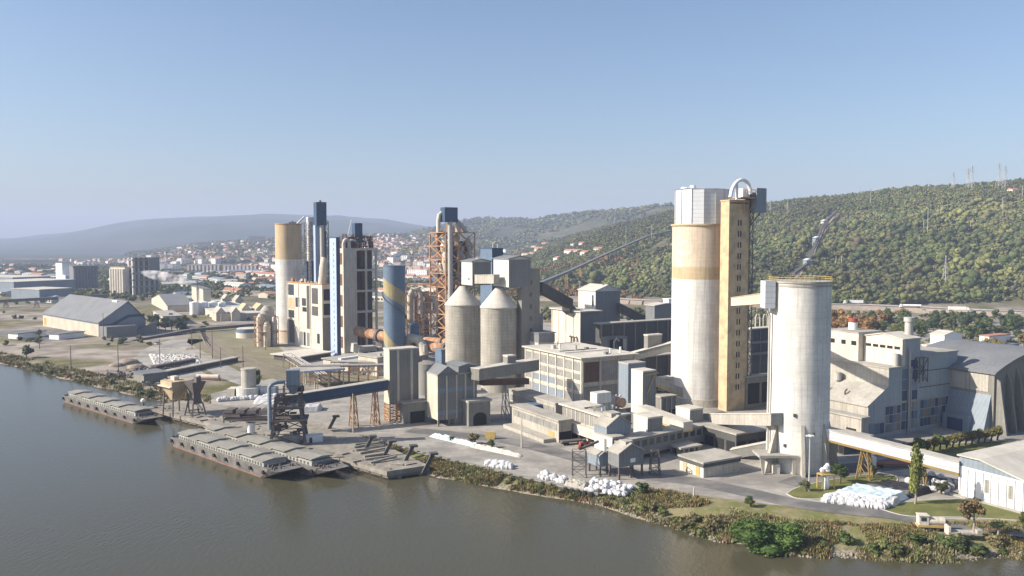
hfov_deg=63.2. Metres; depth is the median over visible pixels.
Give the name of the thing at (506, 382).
conveyor
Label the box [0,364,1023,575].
water
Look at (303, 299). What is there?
window
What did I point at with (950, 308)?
lorry
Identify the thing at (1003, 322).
pine tree
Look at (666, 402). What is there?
concrete block
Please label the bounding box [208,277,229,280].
industrial shed
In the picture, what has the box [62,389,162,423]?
barge
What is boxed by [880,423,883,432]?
window
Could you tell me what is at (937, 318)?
broadleaf tree
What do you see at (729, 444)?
doorway
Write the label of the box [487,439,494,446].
shrub
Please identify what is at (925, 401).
window
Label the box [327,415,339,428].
leaning strut
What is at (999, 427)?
hedge tree
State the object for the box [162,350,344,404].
curved road
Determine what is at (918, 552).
bush
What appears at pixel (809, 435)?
lamp post
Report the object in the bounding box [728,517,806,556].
bush
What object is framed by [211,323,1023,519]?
yard
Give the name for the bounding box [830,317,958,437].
grinding building
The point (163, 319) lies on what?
broadleaf tree
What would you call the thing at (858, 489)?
bag stack
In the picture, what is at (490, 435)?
skip
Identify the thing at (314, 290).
window
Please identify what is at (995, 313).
broadleaf tree
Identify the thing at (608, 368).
window
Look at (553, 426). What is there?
window
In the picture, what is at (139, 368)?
scrap pile
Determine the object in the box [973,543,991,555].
bush
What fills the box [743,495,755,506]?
shrub
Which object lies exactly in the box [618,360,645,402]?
filter house
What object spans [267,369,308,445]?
ship loader
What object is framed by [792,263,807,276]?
conveyor
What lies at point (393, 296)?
silo
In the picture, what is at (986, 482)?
window
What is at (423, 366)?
tank
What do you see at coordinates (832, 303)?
guard rail
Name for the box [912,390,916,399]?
window
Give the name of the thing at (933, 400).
window
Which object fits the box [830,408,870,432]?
lean to
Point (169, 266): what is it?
apartment terrace
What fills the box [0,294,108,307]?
road
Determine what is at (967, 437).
hedge tree
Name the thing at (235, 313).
store house
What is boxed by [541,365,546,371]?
window
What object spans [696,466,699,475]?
door
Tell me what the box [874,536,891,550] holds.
bush
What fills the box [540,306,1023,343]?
valley thicket
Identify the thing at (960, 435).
hedge tree
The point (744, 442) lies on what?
doorway
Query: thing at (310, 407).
bag stack
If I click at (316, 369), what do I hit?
open shed
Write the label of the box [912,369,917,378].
window
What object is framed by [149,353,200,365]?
pile of bags
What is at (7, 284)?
shed
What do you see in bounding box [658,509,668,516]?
bush
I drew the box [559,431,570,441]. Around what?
doorway
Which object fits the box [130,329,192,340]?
conveyor
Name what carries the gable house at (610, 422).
on the transfer box at (600, 437)
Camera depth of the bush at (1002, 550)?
191.83 m
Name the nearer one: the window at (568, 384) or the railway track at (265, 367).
the window at (568, 384)
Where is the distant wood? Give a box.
[124,200,779,262]
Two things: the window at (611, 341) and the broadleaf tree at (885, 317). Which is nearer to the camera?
the window at (611, 341)
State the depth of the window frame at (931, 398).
304.21 m
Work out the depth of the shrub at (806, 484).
233.35 m
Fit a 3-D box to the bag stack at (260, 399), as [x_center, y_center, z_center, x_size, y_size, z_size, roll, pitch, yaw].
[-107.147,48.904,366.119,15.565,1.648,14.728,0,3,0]
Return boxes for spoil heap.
[109,363,124,366]
[117,358,139,364]
[127,364,145,368]
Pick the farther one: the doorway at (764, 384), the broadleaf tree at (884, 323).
the broadleaf tree at (884, 323)
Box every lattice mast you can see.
[572,440,598,477]
[649,449,660,475]
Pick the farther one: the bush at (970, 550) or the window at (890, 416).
the window at (890, 416)
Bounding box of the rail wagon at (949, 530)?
[944,524,982,534]
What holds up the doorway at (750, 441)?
in the machine hall
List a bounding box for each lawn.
[788,474,896,498]
[884,499,1021,519]
[922,441,1015,456]
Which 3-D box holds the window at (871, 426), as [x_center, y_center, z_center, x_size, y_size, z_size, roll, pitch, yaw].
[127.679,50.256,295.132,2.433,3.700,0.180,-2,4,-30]
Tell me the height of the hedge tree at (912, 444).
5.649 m
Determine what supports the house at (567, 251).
on the ground at (92, 353)
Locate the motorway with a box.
[76,289,1023,312]
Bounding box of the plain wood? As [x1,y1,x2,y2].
[0,259,574,300]
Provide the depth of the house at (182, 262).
2487.25 m
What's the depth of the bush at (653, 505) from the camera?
219.31 m
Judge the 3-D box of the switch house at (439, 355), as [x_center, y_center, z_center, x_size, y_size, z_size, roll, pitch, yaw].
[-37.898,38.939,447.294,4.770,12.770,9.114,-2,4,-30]
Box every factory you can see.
[152,293,190,311]
[153,310,182,321]
[191,300,259,320]
[192,285,210,301]
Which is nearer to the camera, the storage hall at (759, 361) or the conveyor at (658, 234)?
the storage hall at (759, 361)
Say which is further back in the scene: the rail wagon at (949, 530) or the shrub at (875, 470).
the shrub at (875, 470)
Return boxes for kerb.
[786,474,897,499]
[882,499,1017,520]
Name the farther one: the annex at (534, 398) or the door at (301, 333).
the door at (301, 333)
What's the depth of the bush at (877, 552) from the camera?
190.89 m
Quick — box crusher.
[350,343,382,352]
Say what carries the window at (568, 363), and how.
in the mill building at (574, 371)
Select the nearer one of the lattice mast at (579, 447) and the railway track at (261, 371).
the lattice mast at (579, 447)
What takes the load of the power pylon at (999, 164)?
on the ground at (92, 353)
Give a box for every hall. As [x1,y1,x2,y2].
[593,318,670,351]
[639,352,670,392]
[694,420,765,451]
[744,373,767,408]
[747,326,767,374]
[835,429,873,454]
[927,339,1023,435]
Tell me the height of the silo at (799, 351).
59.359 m
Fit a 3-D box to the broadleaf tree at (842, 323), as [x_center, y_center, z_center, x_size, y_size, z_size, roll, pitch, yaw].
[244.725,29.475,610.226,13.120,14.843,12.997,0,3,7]
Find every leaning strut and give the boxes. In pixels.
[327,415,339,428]
[363,434,376,450]
[383,439,396,455]
[404,444,417,460]
[421,451,437,473]
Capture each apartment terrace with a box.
[160,264,177,269]
[186,265,221,271]
[222,265,258,270]
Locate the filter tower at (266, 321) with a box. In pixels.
[254,305,278,346]
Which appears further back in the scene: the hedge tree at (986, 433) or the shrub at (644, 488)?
the hedge tree at (986, 433)
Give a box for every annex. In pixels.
[503,403,573,442]
[509,387,570,414]
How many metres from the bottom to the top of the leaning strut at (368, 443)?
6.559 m
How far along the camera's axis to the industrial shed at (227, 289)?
1100.62 m
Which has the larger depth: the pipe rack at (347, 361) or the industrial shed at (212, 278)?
the industrial shed at (212, 278)
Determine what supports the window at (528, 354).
in the mill building at (574, 371)
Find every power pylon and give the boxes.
[942,255,948,281]
[968,165,974,188]
[995,162,1001,185]
[1002,165,1007,187]
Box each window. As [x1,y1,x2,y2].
[288,284,293,294]
[288,310,293,317]
[295,297,297,306]
[302,298,305,305]
[312,288,317,303]
[312,306,317,315]
[324,289,329,300]
[324,304,329,314]
[513,409,518,416]
[519,411,524,418]
[525,413,530,420]
[526,351,531,358]
[526,381,531,388]
[531,415,536,422]
[533,352,538,358]
[537,418,543,425]
[541,354,546,363]
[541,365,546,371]
[544,420,549,427]
[549,356,554,365]
[549,367,554,373]
[550,422,556,430]
[557,357,562,367]
[557,369,562,375]
[557,378,562,385]
[565,359,571,369]
[565,371,571,377]
[565,380,571,387]
[565,391,571,400]
[573,383,579,390]
[573,393,579,400]
[574,361,579,371]
[574,373,579,379]
[576,411,579,421]
[581,413,583,422]
[584,361,598,382]
[584,386,598,399]
[585,414,588,424]
[590,416,593,426]
[601,360,616,380]
[601,384,616,395]
[609,339,615,348]
[618,339,622,349]
[642,439,646,445]
[870,424,873,434]
[875,423,878,433]
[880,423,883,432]
[885,424,888,431]
[889,415,892,422]
[889,423,892,431]
[893,405,896,413]
[893,414,896,421]
[897,405,900,412]
[901,421,904,429]
[902,380,906,389]
[902,390,906,400]
[902,403,905,410]
[903,369,907,378]
[910,379,917,388]
[911,359,917,368]
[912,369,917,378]
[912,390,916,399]
[914,401,917,409]
[920,409,923,416]
[924,399,927,407]
[927,416,930,424]
[931,398,934,406]
[984,479,988,493]
[1008,485,1012,499]
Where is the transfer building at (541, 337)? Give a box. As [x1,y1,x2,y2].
[529,330,555,344]
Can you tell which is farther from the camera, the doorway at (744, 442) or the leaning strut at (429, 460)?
the doorway at (744, 442)
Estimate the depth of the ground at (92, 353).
947.22 m
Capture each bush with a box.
[555,489,563,495]
[635,503,646,511]
[648,501,658,511]
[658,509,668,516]
[673,517,683,523]
[675,518,689,529]
[687,523,696,529]
[689,511,701,522]
[697,518,711,527]
[697,528,708,538]
[703,516,712,525]
[705,526,713,532]
[711,520,720,529]
[714,517,722,525]
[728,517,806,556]
[816,535,824,540]
[817,539,829,546]
[837,530,857,544]
[867,542,878,551]
[869,548,879,555]
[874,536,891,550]
[883,542,902,555]
[884,549,893,556]
[902,533,927,547]
[910,550,925,556]
[923,543,932,550]
[934,534,954,546]
[941,535,966,551]
[945,532,966,549]
[951,544,965,552]
[965,546,979,555]
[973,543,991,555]
[983,533,1005,548]
[997,547,1008,554]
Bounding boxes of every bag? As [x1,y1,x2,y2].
[559,478,564,483]
[824,495,831,502]
[832,496,837,503]
[838,496,846,504]
[847,499,853,505]
[858,499,864,507]
[866,501,870,507]
[877,501,882,509]
[928,471,935,476]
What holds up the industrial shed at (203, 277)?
on the ground at (92, 353)
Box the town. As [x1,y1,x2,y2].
[3,233,548,280]
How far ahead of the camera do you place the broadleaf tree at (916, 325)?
636.72 m
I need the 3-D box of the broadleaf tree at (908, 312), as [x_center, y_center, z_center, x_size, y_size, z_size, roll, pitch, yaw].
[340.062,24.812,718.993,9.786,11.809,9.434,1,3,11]
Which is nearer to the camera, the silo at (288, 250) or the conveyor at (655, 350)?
the conveyor at (655, 350)
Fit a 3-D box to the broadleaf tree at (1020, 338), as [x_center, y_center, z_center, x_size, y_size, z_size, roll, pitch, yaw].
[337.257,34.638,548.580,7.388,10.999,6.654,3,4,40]
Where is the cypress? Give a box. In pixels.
[256,370,261,384]
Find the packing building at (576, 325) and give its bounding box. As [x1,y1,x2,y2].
[549,306,602,344]
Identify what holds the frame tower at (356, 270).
on the yard at (534, 464)
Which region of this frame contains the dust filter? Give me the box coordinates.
[588,390,625,413]
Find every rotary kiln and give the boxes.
[353,326,444,361]
[422,336,444,358]
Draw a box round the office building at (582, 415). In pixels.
[558,400,631,442]
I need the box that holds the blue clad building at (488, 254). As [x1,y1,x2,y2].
[480,241,502,304]
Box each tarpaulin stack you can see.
[866,479,933,497]
[920,475,955,488]
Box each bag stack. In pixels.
[253,396,274,403]
[305,403,322,411]
[429,433,476,446]
[471,444,520,457]
[564,478,588,489]
[835,483,907,500]
[881,496,899,506]
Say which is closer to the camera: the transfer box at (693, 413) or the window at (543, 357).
the transfer box at (693, 413)
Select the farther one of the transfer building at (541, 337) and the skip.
the transfer building at (541, 337)
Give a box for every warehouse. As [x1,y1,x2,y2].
[42,294,156,337]
[946,440,1023,513]
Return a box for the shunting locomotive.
[915,512,950,530]
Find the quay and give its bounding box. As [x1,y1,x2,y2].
[150,401,430,477]
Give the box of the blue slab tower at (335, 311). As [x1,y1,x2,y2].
[329,237,340,355]
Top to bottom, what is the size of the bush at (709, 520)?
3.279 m
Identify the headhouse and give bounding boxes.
[461,258,491,284]
[492,255,531,286]
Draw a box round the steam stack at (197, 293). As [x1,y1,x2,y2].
[196,285,197,301]
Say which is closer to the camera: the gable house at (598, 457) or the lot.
the gable house at (598, 457)
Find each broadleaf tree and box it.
[147,315,152,322]
[151,315,157,321]
[160,317,168,322]
[830,463,848,483]
[831,310,840,316]
[831,314,839,327]
[836,318,847,327]
[837,309,845,319]
[845,313,862,323]
[858,313,869,320]
[858,319,874,329]
[868,316,876,326]
[875,310,889,322]
[880,320,890,331]
[888,326,900,331]
[895,321,904,330]
[897,312,907,319]
[903,310,911,316]
[913,321,920,332]
[919,325,928,331]
[932,315,942,323]
[938,310,948,322]
[943,317,951,327]
[948,313,956,318]
[956,497,985,537]
[960,325,976,339]
[975,318,982,323]
[975,327,983,335]
[981,314,990,320]
[984,321,997,333]
[991,309,1000,320]
[1005,314,1016,322]
[1005,321,1017,333]
[1011,314,1021,323]
[1017,333,1023,345]
[1018,511,1023,523]
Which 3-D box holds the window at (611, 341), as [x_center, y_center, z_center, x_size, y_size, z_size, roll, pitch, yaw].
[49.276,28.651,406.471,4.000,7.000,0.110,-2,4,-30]
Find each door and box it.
[300,331,302,344]
[307,333,309,345]
[548,430,553,436]
[683,462,686,471]
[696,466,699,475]
[947,416,962,430]
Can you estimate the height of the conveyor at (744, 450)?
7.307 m
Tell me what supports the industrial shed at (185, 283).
on the ground at (92, 353)
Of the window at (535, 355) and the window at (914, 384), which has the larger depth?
the window at (535, 355)
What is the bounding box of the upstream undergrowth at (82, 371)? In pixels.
[0,351,211,402]
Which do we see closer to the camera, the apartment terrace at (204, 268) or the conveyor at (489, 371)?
the conveyor at (489, 371)
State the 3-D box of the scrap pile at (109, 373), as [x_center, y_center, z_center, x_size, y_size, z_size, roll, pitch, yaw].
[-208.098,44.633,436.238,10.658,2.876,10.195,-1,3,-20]
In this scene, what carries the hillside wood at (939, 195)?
on the ground at (92, 353)
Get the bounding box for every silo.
[55,262,70,278]
[69,265,97,288]
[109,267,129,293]
[227,367,278,396]
[274,221,301,342]
[382,265,406,346]
[444,286,480,383]
[480,288,517,392]
[671,185,728,407]
[752,275,838,477]
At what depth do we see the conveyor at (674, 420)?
286.70 m
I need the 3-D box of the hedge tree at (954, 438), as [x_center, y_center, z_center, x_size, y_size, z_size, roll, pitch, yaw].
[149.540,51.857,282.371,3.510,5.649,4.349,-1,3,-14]
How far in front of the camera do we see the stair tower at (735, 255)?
344.02 m
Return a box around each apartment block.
[1,259,21,264]
[22,259,58,264]
[198,242,211,248]
[248,236,265,242]
[372,270,406,275]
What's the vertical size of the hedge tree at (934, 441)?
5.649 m
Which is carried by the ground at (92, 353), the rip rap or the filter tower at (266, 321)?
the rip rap
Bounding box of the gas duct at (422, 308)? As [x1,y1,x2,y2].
[405,284,438,337]
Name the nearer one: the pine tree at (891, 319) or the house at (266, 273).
the pine tree at (891, 319)
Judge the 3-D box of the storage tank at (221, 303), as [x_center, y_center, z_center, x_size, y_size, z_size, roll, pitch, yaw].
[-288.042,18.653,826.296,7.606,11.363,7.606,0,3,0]
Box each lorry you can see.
[843,300,862,303]
[866,455,909,467]
[899,304,920,307]
[948,306,969,310]
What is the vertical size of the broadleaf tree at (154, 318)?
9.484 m
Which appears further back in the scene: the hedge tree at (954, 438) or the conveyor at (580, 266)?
the conveyor at (580, 266)
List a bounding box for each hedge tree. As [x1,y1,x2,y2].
[908,440,920,447]
[913,436,926,448]
[923,439,931,449]
[927,437,938,451]
[932,434,945,449]
[943,436,952,448]
[946,434,958,447]
[955,431,964,446]
[964,433,970,445]
[966,431,977,444]
[971,428,984,442]
[983,430,990,441]
[984,427,996,440]
[992,424,1003,440]
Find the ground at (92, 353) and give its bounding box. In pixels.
[0,183,1023,562]
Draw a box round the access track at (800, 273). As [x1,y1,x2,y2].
[796,217,834,276]
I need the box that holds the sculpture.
[817,463,834,489]
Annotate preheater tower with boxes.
[297,216,313,281]
[313,200,328,282]
[429,207,475,337]
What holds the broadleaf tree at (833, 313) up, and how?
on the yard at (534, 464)
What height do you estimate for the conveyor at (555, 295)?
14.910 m
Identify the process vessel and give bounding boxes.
[407,320,421,336]
[418,315,431,336]
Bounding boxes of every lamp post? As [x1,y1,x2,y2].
[352,394,353,432]
[521,416,521,447]
[806,434,813,490]
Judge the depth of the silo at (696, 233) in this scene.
351.30 m
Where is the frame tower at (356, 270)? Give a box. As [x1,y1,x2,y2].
[340,220,377,352]
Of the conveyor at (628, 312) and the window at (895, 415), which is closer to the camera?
the window at (895, 415)
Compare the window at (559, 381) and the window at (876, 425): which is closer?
the window at (876, 425)
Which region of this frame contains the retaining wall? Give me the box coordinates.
[365,437,598,498]
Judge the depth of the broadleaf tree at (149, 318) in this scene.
703.29 m
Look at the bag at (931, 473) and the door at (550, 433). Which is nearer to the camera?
the bag at (931, 473)
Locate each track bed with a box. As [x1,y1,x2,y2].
[199,327,383,391]
[200,332,353,382]
[202,332,369,380]
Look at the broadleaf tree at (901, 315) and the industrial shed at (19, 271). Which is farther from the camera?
the industrial shed at (19, 271)
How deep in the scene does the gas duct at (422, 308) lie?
560.42 m
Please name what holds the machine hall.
on the yard at (534, 464)
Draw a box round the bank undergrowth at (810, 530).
[359,435,1023,563]
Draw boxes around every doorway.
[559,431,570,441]
[705,434,712,445]
[716,437,723,448]
[726,440,734,450]
[737,441,745,445]
[748,382,759,403]
[748,439,756,443]
[762,382,766,402]
[839,445,842,453]
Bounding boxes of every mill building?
[286,257,330,350]
[522,341,638,404]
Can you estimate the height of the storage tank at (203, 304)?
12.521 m
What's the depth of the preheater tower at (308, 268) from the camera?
604.68 m
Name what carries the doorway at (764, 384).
in the storage hall at (755, 390)
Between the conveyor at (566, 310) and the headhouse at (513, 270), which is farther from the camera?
the conveyor at (566, 310)
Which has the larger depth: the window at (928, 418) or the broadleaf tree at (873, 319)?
the broadleaf tree at (873, 319)
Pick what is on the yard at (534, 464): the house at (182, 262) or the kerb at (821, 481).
the kerb at (821, 481)
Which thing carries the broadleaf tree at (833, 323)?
on the yard at (534, 464)
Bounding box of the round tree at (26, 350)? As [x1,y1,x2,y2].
[22,344,34,356]
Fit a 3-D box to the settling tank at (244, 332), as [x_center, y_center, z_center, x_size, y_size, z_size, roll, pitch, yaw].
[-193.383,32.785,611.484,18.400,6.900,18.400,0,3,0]
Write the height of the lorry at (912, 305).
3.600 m
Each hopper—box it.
[157,375,189,416]
[184,376,206,416]
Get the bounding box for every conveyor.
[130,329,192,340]
[166,356,239,375]
[192,323,255,331]
[286,378,387,427]
[470,358,539,380]
[475,274,499,283]
[479,378,529,417]
[540,270,570,287]
[540,282,573,308]
[562,306,575,313]
[569,252,608,280]
[604,419,704,456]
[609,236,646,253]
[617,303,645,319]
[631,341,670,359]
[637,405,692,432]
[647,230,671,236]
[656,377,683,397]
[703,413,782,425]
[730,441,765,456]
[731,293,759,305]
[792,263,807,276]
[807,240,817,260]
[816,223,823,238]
[823,210,837,221]
[825,426,959,485]
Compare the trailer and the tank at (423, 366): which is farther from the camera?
the tank at (423, 366)
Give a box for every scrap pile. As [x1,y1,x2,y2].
[103,369,124,375]
[110,372,133,377]
[116,367,146,372]
[141,378,165,386]
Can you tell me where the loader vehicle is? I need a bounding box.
[579,439,593,446]
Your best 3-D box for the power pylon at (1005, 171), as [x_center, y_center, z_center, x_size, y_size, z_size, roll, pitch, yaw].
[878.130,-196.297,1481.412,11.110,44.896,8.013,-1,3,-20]
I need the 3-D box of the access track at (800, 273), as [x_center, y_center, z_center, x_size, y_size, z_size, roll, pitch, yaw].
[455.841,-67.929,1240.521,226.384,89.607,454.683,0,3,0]
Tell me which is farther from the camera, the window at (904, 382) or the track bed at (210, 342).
the track bed at (210, 342)
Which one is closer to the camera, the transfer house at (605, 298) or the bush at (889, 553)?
the bush at (889, 553)
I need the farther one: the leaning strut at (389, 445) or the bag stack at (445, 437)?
the bag stack at (445, 437)
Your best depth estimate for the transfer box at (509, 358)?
331.25 m
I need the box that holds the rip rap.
[583,495,1021,560]
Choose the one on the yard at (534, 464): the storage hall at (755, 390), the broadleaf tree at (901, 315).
the storage hall at (755, 390)
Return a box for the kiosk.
[306,433,322,442]
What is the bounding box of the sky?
[0,0,1023,237]
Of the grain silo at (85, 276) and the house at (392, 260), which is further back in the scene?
the house at (392, 260)
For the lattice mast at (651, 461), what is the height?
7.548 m
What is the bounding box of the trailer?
[560,438,581,445]
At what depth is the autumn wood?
1372.00 m
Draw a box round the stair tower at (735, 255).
[718,178,766,410]
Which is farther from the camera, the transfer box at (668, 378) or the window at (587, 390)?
the window at (587, 390)
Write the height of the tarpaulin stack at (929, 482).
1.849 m
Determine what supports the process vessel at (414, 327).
on the yard at (534, 464)
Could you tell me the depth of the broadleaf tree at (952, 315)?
707.56 m
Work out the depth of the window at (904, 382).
303.03 m
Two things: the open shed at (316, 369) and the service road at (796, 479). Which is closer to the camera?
the service road at (796, 479)
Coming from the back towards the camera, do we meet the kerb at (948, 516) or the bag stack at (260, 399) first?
the bag stack at (260, 399)
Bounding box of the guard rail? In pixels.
[251,291,1016,310]
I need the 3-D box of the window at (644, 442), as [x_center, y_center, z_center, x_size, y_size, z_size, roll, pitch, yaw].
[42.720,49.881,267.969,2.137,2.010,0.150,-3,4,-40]
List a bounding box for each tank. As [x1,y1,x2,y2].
[190,301,198,314]
[199,301,207,313]
[208,301,217,306]
[218,301,225,306]
[236,327,256,338]
[418,360,437,394]
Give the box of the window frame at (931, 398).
[869,358,949,435]
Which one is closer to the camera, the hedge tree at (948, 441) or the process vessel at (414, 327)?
the hedge tree at (948, 441)
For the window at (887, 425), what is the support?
in the grinding building at (893, 383)
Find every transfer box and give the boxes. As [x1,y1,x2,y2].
[503,354,515,363]
[594,431,624,452]
[633,412,662,431]
[643,333,662,347]
[657,375,673,391]
[675,404,703,422]
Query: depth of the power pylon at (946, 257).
949.38 m
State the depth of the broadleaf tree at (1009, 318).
666.38 m
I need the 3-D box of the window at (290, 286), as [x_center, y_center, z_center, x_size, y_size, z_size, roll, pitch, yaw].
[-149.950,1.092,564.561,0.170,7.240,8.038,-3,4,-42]
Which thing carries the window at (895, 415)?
in the grinding building at (893, 383)
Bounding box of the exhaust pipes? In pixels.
[755,314,767,326]
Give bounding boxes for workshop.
[321,353,362,370]
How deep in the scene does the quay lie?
287.38 m
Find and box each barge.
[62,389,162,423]
[170,428,301,477]
[204,423,347,475]
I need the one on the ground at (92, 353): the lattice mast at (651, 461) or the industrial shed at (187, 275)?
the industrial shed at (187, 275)
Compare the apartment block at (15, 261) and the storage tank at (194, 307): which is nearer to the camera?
the storage tank at (194, 307)
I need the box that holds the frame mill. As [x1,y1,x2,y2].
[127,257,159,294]
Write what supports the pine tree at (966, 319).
on the ground at (92, 353)
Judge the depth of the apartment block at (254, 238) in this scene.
3292.34 m
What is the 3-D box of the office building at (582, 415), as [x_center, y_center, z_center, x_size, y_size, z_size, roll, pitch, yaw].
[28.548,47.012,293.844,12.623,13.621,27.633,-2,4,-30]
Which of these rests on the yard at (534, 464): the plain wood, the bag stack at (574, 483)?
the bag stack at (574, 483)
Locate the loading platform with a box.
[663,440,702,454]
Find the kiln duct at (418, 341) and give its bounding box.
[406,334,428,355]
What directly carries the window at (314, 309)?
in the raw mill building at (308, 315)
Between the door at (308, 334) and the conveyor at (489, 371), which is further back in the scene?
the door at (308, 334)
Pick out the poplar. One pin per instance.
(916, 469)
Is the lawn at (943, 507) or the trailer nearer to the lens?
the lawn at (943, 507)
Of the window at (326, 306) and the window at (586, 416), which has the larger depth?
the window at (326, 306)
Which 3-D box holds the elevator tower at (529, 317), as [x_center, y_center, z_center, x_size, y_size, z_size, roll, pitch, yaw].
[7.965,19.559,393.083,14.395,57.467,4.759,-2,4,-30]
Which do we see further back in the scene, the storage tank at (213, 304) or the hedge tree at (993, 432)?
the storage tank at (213, 304)
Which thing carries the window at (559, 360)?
in the mill building at (574, 371)
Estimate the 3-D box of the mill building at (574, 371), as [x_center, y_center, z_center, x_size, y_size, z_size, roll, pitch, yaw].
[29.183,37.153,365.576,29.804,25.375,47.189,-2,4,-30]
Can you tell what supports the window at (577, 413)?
in the office building at (582, 415)
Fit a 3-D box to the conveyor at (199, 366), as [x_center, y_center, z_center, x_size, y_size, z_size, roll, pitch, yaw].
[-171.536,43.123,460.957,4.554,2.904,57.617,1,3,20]
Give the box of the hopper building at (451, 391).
[424,360,491,426]
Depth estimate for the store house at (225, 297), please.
895.50 m
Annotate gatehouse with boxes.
[677,448,741,477]
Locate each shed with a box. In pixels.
[0,274,49,279]
[0,278,75,289]
[0,289,10,295]
[7,330,46,338]
[10,287,71,302]
[14,270,26,273]
[29,273,46,275]
[43,295,58,302]
[48,330,84,339]
[132,368,168,383]
[150,358,196,369]
[160,272,172,274]
[160,275,179,279]
[161,281,196,285]
[172,291,191,294]
[179,282,196,286]
[183,273,191,277]
[194,272,207,274]
[199,275,210,279]
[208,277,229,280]
[215,279,236,282]
[223,287,245,291]
[224,281,250,287]
[227,269,262,271]
[252,276,275,280]
[255,284,275,288]
[258,291,275,297]
[270,349,333,362]
[290,366,344,388]
[357,344,425,375]
[372,292,382,301]
[416,283,435,287]
[420,287,435,291]
[644,302,671,318]
[662,298,671,302]
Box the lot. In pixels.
[0,328,85,341]
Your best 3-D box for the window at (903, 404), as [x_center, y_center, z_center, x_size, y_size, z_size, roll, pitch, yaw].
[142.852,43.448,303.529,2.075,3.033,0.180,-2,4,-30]
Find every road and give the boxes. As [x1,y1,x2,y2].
[0,294,108,307]
[136,339,214,380]
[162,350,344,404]
[406,428,1023,536]
[778,457,958,486]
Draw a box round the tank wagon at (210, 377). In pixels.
[196,374,220,379]
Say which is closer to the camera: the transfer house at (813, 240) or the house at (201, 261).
the transfer house at (813, 240)
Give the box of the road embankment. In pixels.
[76,290,1023,316]
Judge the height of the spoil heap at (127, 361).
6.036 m
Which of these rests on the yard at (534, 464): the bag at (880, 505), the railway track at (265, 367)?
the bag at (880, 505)
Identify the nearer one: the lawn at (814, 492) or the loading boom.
the lawn at (814, 492)
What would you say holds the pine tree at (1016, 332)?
on the yard at (534, 464)
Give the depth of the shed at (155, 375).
413.29 m
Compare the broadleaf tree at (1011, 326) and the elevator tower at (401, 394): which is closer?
the elevator tower at (401, 394)
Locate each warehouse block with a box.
[929,329,962,342]
[978,333,1010,342]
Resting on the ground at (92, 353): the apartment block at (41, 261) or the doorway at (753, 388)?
the apartment block at (41, 261)
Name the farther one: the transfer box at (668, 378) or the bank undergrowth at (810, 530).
the transfer box at (668, 378)
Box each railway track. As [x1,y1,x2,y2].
[200,331,338,385]
[201,332,357,382]
[204,331,372,379]
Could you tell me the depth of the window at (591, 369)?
341.37 m
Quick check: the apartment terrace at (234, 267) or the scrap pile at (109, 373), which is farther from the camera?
the apartment terrace at (234, 267)
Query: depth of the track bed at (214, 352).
508.05 m
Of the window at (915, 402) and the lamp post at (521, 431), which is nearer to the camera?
the lamp post at (521, 431)
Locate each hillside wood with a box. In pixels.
[512,177,1023,277]
[540,195,1023,304]
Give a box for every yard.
[187,325,382,384]
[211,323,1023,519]
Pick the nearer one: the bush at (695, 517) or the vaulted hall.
the bush at (695, 517)
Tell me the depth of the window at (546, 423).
296.33 m
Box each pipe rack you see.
[283,353,328,388]
[299,363,383,383]
[331,360,383,375]
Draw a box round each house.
[176,260,185,264]
[198,259,205,263]
[211,258,220,263]
[212,306,225,320]
[221,294,230,300]
[228,306,240,320]
[232,295,243,303]
[238,303,250,310]
[251,302,262,310]
[258,272,275,276]
[387,257,398,263]
[401,255,412,260]
[405,274,416,277]
[407,269,419,273]
[416,269,433,275]
[434,347,444,364]
[564,249,581,253]
[577,283,619,321]
[580,250,589,254]
[586,447,608,474]
[593,410,631,433]
[607,439,644,479]
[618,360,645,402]
[631,367,658,427]
[803,258,812,265]
[812,236,820,245]
[1007,188,1019,190]
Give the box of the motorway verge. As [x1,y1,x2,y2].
[75,288,1023,310]
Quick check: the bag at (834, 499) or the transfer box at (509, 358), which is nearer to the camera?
the bag at (834, 499)
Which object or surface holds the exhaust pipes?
on the ground at (92, 353)
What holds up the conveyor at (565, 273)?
on the ground at (92, 353)
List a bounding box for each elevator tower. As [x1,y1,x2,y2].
[383,346,427,423]
[514,268,542,387]
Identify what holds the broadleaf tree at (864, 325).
on the yard at (534, 464)
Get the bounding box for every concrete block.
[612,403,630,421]
[656,393,677,414]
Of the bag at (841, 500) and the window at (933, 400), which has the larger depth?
the window at (933, 400)
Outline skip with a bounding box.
[485,431,495,439]
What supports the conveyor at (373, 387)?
on the yard at (534, 464)
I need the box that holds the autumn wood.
[503,230,643,298]
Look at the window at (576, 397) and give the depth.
342.87 m
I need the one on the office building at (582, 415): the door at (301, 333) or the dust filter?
the dust filter
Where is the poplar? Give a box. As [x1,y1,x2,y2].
[908,442,924,503]
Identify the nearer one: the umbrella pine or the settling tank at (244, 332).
the umbrella pine
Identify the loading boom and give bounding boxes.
[222,392,288,434]
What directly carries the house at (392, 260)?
on the ground at (92, 353)
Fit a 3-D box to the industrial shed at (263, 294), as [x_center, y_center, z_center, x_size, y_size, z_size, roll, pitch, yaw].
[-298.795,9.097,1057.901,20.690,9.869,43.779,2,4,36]
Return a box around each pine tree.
[160,322,168,329]
[166,319,174,329]
[173,317,182,323]
[175,320,186,330]
[874,321,881,329]
[886,315,894,322]
[927,317,938,330]
[949,317,956,325]
[958,314,971,325]
[970,312,977,322]
[973,312,987,320]
[975,322,987,333]
[995,327,1005,332]
[999,318,1006,325]
[1013,329,1021,336]
[1016,322,1023,329]
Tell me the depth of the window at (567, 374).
347.51 m
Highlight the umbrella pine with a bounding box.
[988,519,1006,535]
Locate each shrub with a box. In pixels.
[467,432,479,442]
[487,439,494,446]
[635,481,648,493]
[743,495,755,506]
[798,479,810,490]
[869,466,878,474]
[932,481,949,493]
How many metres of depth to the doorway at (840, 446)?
274.10 m
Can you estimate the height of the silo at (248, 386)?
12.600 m

